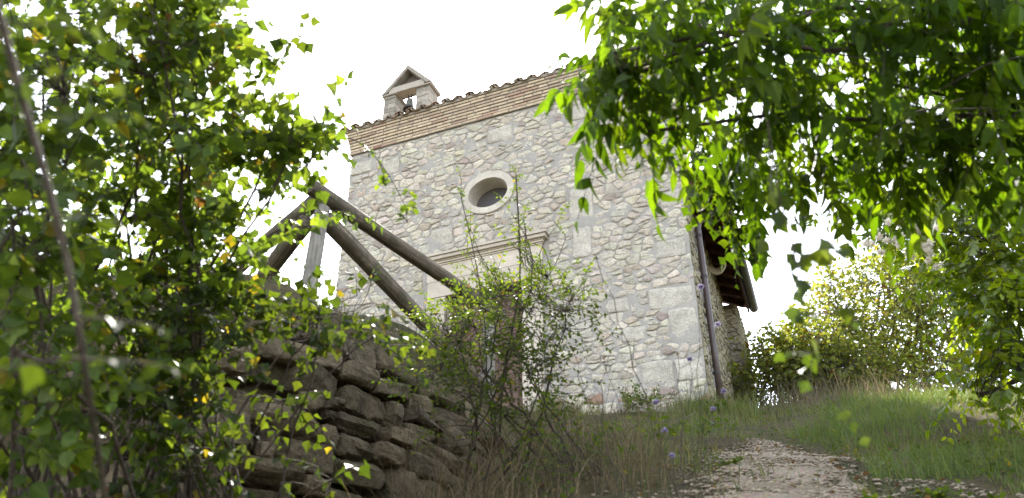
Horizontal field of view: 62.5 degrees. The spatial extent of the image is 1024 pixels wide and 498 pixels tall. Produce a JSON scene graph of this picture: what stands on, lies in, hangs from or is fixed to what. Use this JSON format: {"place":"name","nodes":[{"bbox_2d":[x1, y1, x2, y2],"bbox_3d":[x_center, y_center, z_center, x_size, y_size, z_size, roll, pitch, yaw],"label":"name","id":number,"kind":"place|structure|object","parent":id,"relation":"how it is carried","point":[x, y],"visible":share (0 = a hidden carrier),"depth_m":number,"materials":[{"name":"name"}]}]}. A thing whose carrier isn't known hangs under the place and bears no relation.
{"place":"outdoors","nodes":[
{"label":"outdoors","id":0,"kind":"place"},
{"bbox_2d":[52,255,547,495],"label":"dry grass","id":1,"kind":"structure","parent":0,"point":[344,310],"depth_m":5.81,"materials":[{"name":"plant"}]},
{"bbox_2d":[0,272,1023,497],"bbox_3d":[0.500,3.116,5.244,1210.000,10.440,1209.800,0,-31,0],"label":"ground","id":2,"kind":"structure","parent":0,"point":[284,289],"depth_m":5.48,"materials":[{"name":"green plant"}]},
{"bbox_2d":[0,0,178,497],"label":"arching stem","id":3,"kind":"object","parent":2,"relation":"on","point":[33,376],"visible":1,"depth_m":0.98,"materials":[{"name":"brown plant"}]},
{"bbox_2d":[0,0,218,497],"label":"shrub","id":4,"kind":"object","parent":2,"relation":"on","point":[51,405],"visible":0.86,"depth_m":2.25,"materials":[{"name":"green plant"}]},
{"bbox_2d":[0,5,304,286],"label":"shrub","id":5,"kind":"object","parent":2,"relation":"on","point":[267,211],"visible":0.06,"depth_m":6.42,"materials":[{"name":"green plant"}]},
{"bbox_2d":[3,0,363,497],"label":"shrub","id":6,"kind":"object","parent":2,"relation":"on","point":[212,150],"visible":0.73,"depth_m":2.88,"materials":[{"name":"green plant"}]},
{"bbox_2d":[72,1,204,221],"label":"leafy shoot","id":7,"kind":"object","parent":6,"relation":"attached to","point":[181,107],"visible":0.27,"depth_m":2.79,"materials":[{"name":"green plant"}]},
{"bbox_2d":[221,12,320,123],"bbox_3d":[-0.893,-0.656,3.104,0.401,0.396,0.136,-20,-36,30],"label":"leafy shoot","id":8,"kind":"object","parent":6,"relation":"attached to","point":[280,43],"visible":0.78,"depth_m":3.11,"materials":[{"name":"green plant"}]},
{"bbox_2d":[222,196,382,261],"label":"leafy shoot","id":9,"kind":"object","parent":6,"relation":"attached to","point":[337,218],"visible":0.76,"depth_m":3.79,"materials":[{"name":"green plant"}]},
{"bbox_2d":[267,138,418,223],"bbox_3d":[-0.647,-0.294,3.275,0.660,0.324,0.211,13,-33,-21],"label":"leafy shoot","id":10,"kind":"object","parent":6,"relation":"attached to","point":[382,180],"visible":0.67,"depth_m":3.34,"materials":[{"name":"green plant"}]},
{"bbox_2d":[51,212,436,497],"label":"bramble","id":11,"kind":"object","parent":2,"relation":"on","point":[219,456],"visible":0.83,"depth_m":2.92,"materials":[{"name":"green plant"}]},
{"bbox_2d":[55,282,523,497],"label":"dry stone wall","id":12,"kind":"structure","parent":2,"relation":"on","point":[356,413],"depth_m":4.91,"materials":[{"name":"stone"}]},
{"bbox_2d":[234,180,505,395],"bbox_3d":[-1.497,0.540,6.546,2.887,1.235,2.065,0,-31,0],"label":"wooden fence","id":13,"kind":"object","parent":2,"relation":"on","point":[361,256],"visible":0.29,"depth_m":6.26,"materials":[{"name":"brown wood"}]},
{"bbox_2d":[252,349,704,497],"bbox_3d":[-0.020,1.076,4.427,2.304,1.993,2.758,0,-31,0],"label":"dry grass","id":14,"kind":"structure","parent":2,"relation":"on","point":[489,491],"depth_m":4.03,"materials":[{"name":"plant"}]},
{"bbox_2d":[371,192,637,497],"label":"thorn shrub","id":15,"kind":"object","parent":2,"relation":"on","point":[468,316],"visible":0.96,"depth_m":4.23,"materials":[{"name":"green plant"}]},
{"bbox_2d":[443,166,491,392],"bbox_3d":[-0.201,0.165,4.326,0.152,1.019,0.643,-10,-32,17],"label":"leafy shoot","id":16,"kind":"object","parent":15,"relation":"attached to","point":[466,224],"visible":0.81,"depth_m":4.38,"materials":[{"name":"green plant"}]},
{"bbox_2d":[493,165,528,456],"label":"leafy shoot","id":17,"kind":"object","parent":15,"relation":"attached to","point":[522,255],"visible":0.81,"depth_m":4.38,"materials":[{"name":"green plant"}]},
{"bbox_2d":[334,46,757,414],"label":"chapel","id":18,"kind":"structure","parent":2,"relation":"on","point":[483,140],"depth_m":12.59,"materials":[{"name":"stone"}]},
{"bbox_2d":[403,94,413,112],"bbox_3d":[-1.871,-2.670,15.439,0.234,0.401,0.234,0,-31,0],"label":"bell","id":19,"kind":"object","parent":18,"relation":"hanging from","point":[409,102],"visible":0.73,"depth_m":15.39,"materials":[{"name":"grey metal"}]},
{"bbox_2d":[451,289,522,408],"bbox_3d":[-0.336,1.697,11.751,1.214,2.395,0.131,-12,-33,19],"label":"door","id":20,"kind":"structure","parent":18,"relation":"in","point":[497,367],"depth_m":11.93,"materials":[{"name":"brown wood"}]},
{"bbox_2d":[708,257,725,274],"bbox_3d":[3.234,0.283,13.324,0.318,0.368,0.184,-11,-33,17],"label":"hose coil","id":21,"kind":"object","parent":18,"relation":"hanging from","point":[713,270],"visible":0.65,"depth_m":13.26,"materials":[{"name":"beige plastic"}]},
{"bbox_2d":[570,347,635,497],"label":"dry stalk","id":22,"kind":"object","parent":2,"relation":"on","point":[572,348],"visible":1,"depth_m":3.22,"materials":[{"name":"brown plant"}]},
{"bbox_2d":[583,345,623,496],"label":"dry stalk","id":23,"kind":"object","parent":2,"relation":"on","point":[604,357],"visible":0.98,"depth_m":3.32,"materials":[{"name":"brown plant"}]},
{"bbox_2d":[494,379,768,421],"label":"grass","id":24,"kind":"structure","parent":2,"relation":"on","point":[677,406],"depth_m":9.57,"materials":[{"name":"green plant"}]},
{"bbox_2d":[587,256,679,497],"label":"dry stalk","id":25,"kind":"object","parent":2,"relation":"on","point":[596,258],"visible":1,"depth_m":2.91,"materials":[{"name":"brown plant"}]},
{"bbox_2d":[617,379,674,415],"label":"bush","id":26,"kind":"object","parent":2,"relation":"on","point":[628,401],"visible":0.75,"depth_m":10.01,"materials":[{"name":"green plant"}]},
{"bbox_2d":[626,407,689,438],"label":"weed","id":27,"kind":"object","parent":2,"relation":"on","point":[667,418],"visible":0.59,"depth_m":6.25,"materials":[{"name":"green plant"}]},
{"bbox_2d":[650,427,668,497],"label":"scabious flower","id":28,"kind":"object","parent":2,"relation":"on","point":[665,430],"visible":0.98,"depth_m":3.16,"materials":[{"name":"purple plant"}]},
{"bbox_2d":[652,398,669,497],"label":"scabious flower","id":29,"kind":"object","parent":2,"relation":"on","point":[656,401],"visible":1,"depth_m":3.25,"materials":[{"name":"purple plant"}]},
{"bbox_2d":[651,452,675,496],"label":"scabious flower","id":30,"kind":"object","parent":2,"relation":"on","point":[672,454],"visible":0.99,"depth_m":3.24,"materials":[{"name":"purple plant"}]},
{"bbox_2d":[664,351,701,497],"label":"dry stalk","id":31,"kind":"object","parent":2,"relation":"on","point":[677,353],"visible":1,"depth_m":2.86,"materials":[{"name":"brown plant"}]},
{"bbox_2d":[687,357,703,497],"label":"scabious flower","id":32,"kind":"object","parent":2,"relation":"on","point":[689,359],"visible":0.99,"depth_m":3.34,"materials":[{"name":"green plant"}]},
{"bbox_2d":[671,420,722,497],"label":"dry stalk","id":33,"kind":"object","parent":2,"relation":"on","point":[710,448],"visible":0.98,"depth_m":2.94,"materials":[{"name":"brown plant"}]},
{"bbox_2d":[692,283,703,497],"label":"scabious flower","id":34,"kind":"object","parent":2,"relation":"on","point":[700,286],"visible":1,"depth_m":3.08,"materials":[{"name":"green plant"}]},
{"bbox_2d":[676,413,727,433],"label":"weed","id":35,"kind":"object","parent":2,"relation":"on","point":[709,423],"visible":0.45,"depth_m":7.11,"materials":[{"name":"green plant"}]},
{"bbox_2d":[688,406,716,489],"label":"scabious flower","id":36,"kind":"object","parent":2,"relation":"on","point":[713,408],"visible":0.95,"depth_m":3.50,"materials":[{"name":"green plant"}]},
{"bbox_2d":[701,321,720,497],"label":"scabious flower","id":37,"kind":"object","parent":2,"relation":"on","point":[718,323],"visible":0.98,"depth_m":3.27,"materials":[{"name":"green plant"}]},
{"bbox_2d":[713,456,743,465],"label":"weed","id":38,"kind":"object","parent":2,"relation":"on","point":[734,461],"visible":0.69,"depth_m":4.47,"materials":[{"name":"green plant"}]},
{"bbox_2d":[692,394,765,414],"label":"grass","id":39,"kind":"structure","parent":2,"relation":"on","point":[717,404],"depth_m":9.65,"materials":[{"name":"green plant"}]},
{"bbox_2d":[675,121,789,289],"bbox_3d":[1.010,-0.195,3.788,0.508,0.750,0.664,-8,-32,13],"label":"climbing vine","id":40,"kind":"object","parent":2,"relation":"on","point":[737,237],"visible":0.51,"depth_m":3.79,"materials":[{"name":"green plant"}]},
{"bbox_2d":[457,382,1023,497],"bbox_3d":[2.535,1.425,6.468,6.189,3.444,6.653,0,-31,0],"label":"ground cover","id":41,"kind":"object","parent":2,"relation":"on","point":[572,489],"visible":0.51,"depth_m":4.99,"materials":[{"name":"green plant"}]},
{"bbox_2d":[488,419,1022,497],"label":"fallen leaves","id":42,"kind":"object","parent":2,"relation":"on","point":[864,473],"visible":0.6,"depth_m":4.14,"materials":[{"name":"plant"}]},
{"bbox_2d":[533,0,1023,283],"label":"compound leaf tree","id":43,"kind":"object","parent":2,"relation":"on","point":[977,83],"visible":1,"depth_m":2.73,"materials":[{"name":"green plant"}]},
{"bbox_2d":[749,119,837,324],"bbox_3d":[0.599,-0.047,1.798,0.205,0.398,0.169,13,-33,-21],"label":"hanging shoot","id":44,"kind":"object","parent":43,"relation":"hanging from","point":[780,220],"visible":0.99,"depth_m":1.80,"materials":[{"name":"green plant"}]},
{"bbox_2d":[774,222,870,447],"bbox_3d":[0.593,0.156,1.555,0.124,0.394,0.257,7,-32,-11],"label":"hanging shoot","id":45,"kind":"object","parent":43,"relation":"hanging from","point":[812,360],"visible":1,"depth_m":1.58,"materials":[{"name":"green plant"}]},
{"bbox_2d":[726,304,906,406],"bbox_3d":[4.580,2.063,13.561,3.014,2.354,2.928,0,-31,0],"label":"crest shrub","id":46,"kind":"object","parent":2,"relation":"on","point":[794,365],"visible":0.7,"depth_m":13.12,"materials":[{"name":"green plant"}]},
{"bbox_2d":[762,237,981,393],"bbox_3d":[6.584,1.548,14.901,3.451,4.309,5.148,-24,-39,34],"label":"crest shrub","id":47,"kind":"object","parent":2,"relation":"on","point":[876,324],"visible":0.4,"depth_m":14.20,"materials":[{"name":"green plant"}]},
{"bbox_2d":[861,491,891,497],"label":"weed","id":48,"kind":"object","parent":2,"relation":"on","point":[871,496],"visible":0.98,"depth_m":3.14,"materials":[{"name":"green plant"}]},
{"bbox_2d":[806,119,1023,452],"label":"sunlit tree","id":49,"kind":"object","parent":2,"relation":"on","point":[997,269],"visible":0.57,"depth_m":5.20,"materials":[{"name":"green plant"}]},
{"bbox_2d":[861,213,941,269],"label":"clematis vine","id":50,"kind":"object","parent":49,"relation":"attached to","point":[928,246],"visible":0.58,"depth_m":5.50,"materials":[{"name":"white plant"}]},
{"bbox_2d":[809,233,1023,392],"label":"crest shrub","id":51,"kind":"object","parent":2,"relation":"on","point":[925,364],"visible":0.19,"depth_m":13.51,"materials":[{"name":"green plant"}]},
{"bbox_2d":[908,485,954,497],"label":"weed","id":52,"kind":"object","parent":2,"relation":"on","point":[937,494],"visible":0.82,"depth_m":3.34,"materials":[{"name":"green plant"}]},
{"bbox_2d":[847,477,1022,497],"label":"gravel","id":53,"kind":"structure","parent":2,"relation":"on","point":[962,485],"depth_m":3.58,"materials":[{"name":"grey gravel"}]},
{"bbox_2d":[987,491,1006,497],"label":"weed","id":54,"kind":"object","parent":2,"relation":"on","point":[1002,494],"visible":1,"depth_m":3.09,"materials":[{"name":"green plant"}]},
{"bbox_2d":[0,0,1023,407],"label":"sky","id":55,"kind":"structure","parent":0,"point":[462,46],"materials":[{"name":"white"}]},
{"bbox_2d":[697,440,863,497],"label":"path","id":56,"kind":"structure","parent":0,"point":[781,471],"depth_m":3.83,"materials":[{"name":"grey gravel"}]},
{"bbox_2d":[720,388,740,488],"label":"scabious flower","id":57,"kind":"object","parent":56,"relation":"on","point":[723,390],"visible":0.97,"depth_m":3.51,"materials":[{"name":"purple plant"}]},
{"bbox_2d":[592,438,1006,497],"bbox_3d":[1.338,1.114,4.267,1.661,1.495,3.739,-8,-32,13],"label":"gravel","id":58,"kind":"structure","parent":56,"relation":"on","point":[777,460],"depth_m":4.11,"materials":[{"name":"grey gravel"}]},
{"bbox_2d":[718,351,1020,416],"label":"dry grass","id":59,"kind":"structure","parent":0,"point":[808,394],"depth_m":10.33,"materials":[{"name":"plant"}]},
{"bbox_2d":[780,377,1023,495],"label":"grass","id":60,"kind":"structure","parent":0,"point":[947,466],"depth_m":5.91,"materials":[{"name":"green plant"}]}
]}

